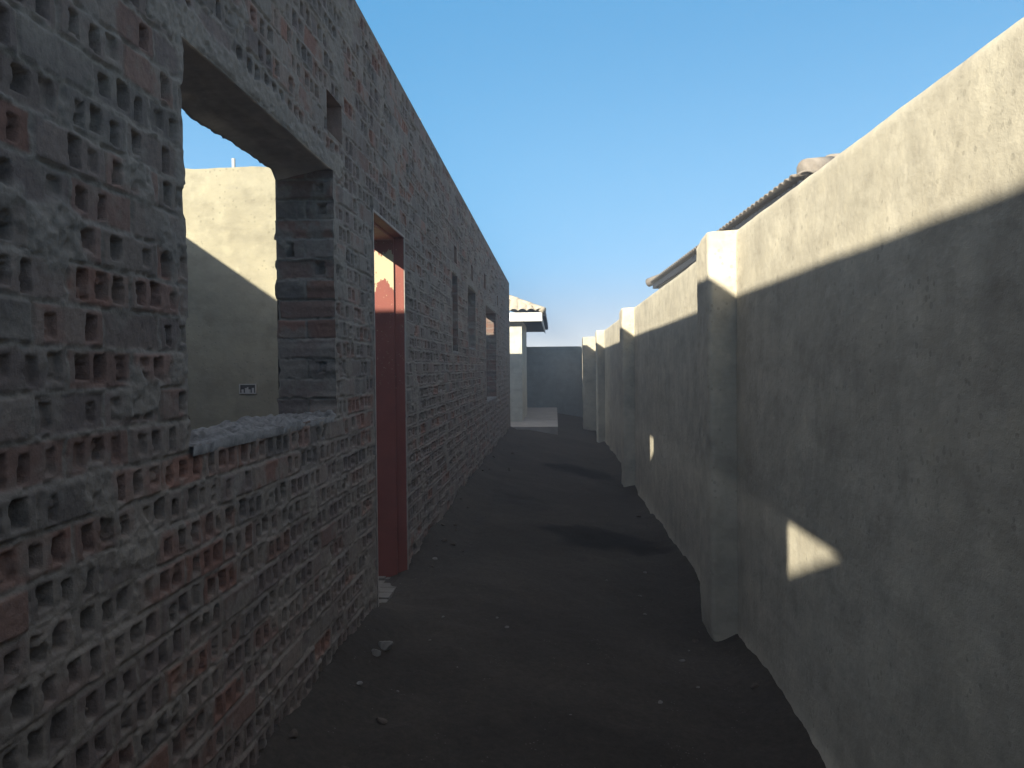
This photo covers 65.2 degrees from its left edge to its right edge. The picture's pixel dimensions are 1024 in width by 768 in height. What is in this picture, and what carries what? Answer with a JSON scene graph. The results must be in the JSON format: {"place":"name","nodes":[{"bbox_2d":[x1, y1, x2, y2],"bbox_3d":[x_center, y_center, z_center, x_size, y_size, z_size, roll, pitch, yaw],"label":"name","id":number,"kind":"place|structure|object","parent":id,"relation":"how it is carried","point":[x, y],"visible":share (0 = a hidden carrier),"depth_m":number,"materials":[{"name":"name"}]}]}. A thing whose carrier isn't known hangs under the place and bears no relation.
{"place":"outdoors","nodes":[
{"label":"outdoors","id":0,"kind":"place"},
{"bbox_2d":[509,295,547,420],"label":"white house","id":1,"kind":"structure","parent":0,"point":[526,316],"depth_m":18.88,"materials":[{"name":"paint"}]},
{"bbox_2d":[249,413,825,767],"bbox_3d":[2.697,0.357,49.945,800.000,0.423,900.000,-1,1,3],"label":"ground","id":2,"kind":"structure","parent":0,"point":[554,538],"depth_m":3.92,"materials":[{"name":"soil"}]},
{"bbox_2d":[0,0,510,767],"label":"brick house","id":3,"kind":"structure","parent":2,"relation":"on","point":[254,424],"depth_m":2.33,"materials":[{"name":"brick"}]},
{"bbox_2d":[288,729,297,737],"bbox_3d":[-0.734,1.171,2.680,0.034,0.026,0.037,0,1,23],"label":"soil clod","id":4,"kind":"object","parent":2,"relation":"on","point":[293,733],"visible":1,"depth_m":2.67,"materials":[{"name":"grey soil"}]},
{"bbox_2d":[371,649,380,656],"bbox_3d":[-0.608,1.198,3.578,0.041,0.034,0.049,-1,1,-20],"label":"mortar lump","id":5,"kind":"object","parent":2,"relation":"on","point":[376,652],"visible":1,"depth_m":3.56,"materials":[{"name":"grey concrete"}]},
{"bbox_2d":[375,717,387,724],"bbox_3d":[-0.488,1.263,3.002,0.041,0.024,0.055,-2,2,-42],"label":"soil clod","id":6,"kind":"object","parent":2,"relation":"on","point":[382,721],"visible":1,"depth_m":2.99,"materials":[{"name":"grey soil"}]},
{"bbox_2d":[378,641,393,650],"bbox_3d":[-0.585,1.210,3.683,0.075,0.058,0.061,0,1,39],"label":"mortar lump","id":7,"kind":"object","parent":2,"relation":"on","point":[385,645],"visible":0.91,"depth_m":3.67,"materials":[{"name":"grey concrete"}]},
{"bbox_2d":[511,407,557,434],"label":"concrete slab","id":8,"kind":"structure","parent":2,"relation":"on","point":[544,419],"depth_m":18.80,"materials":[{"name":"grey concrete"}]},
{"bbox_2d":[527,346,582,416],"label":"end wall","id":9,"kind":"structure","parent":2,"relation":"on","point":[554,376],"depth_m":25.36,"materials":[{"name":"paint"}]},
{"bbox_2d":[645,153,839,288],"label":"tiled house","id":10,"kind":"structure","parent":2,"relation":"on","point":[807,167],"depth_m":7.43,"materials":[{"name":"tile"}]},
{"bbox_2d":[750,683,758,688],"bbox_3d":[1.163,1.444,3.816,0.046,0.036,0.052,-1,1,-31],"label":"soil clod","id":11,"kind":"object","parent":2,"relation":"on","point":[754,685],"visible":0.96,"depth_m":3.81,"materials":[{"name":"grey soil"}]},
{"bbox_2d":[582,17,1023,767],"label":"boundary wall","id":12,"kind":"structure","parent":2,"relation":"on","point":[804,409],"depth_m":2.64,"materials":[{"name":"paint"}]},
{"bbox_2d":[181,0,1023,346],"label":"sky","id":13,"kind":"structure","parent":0,"point":[591,145],"materials":[{"name":"blue"}]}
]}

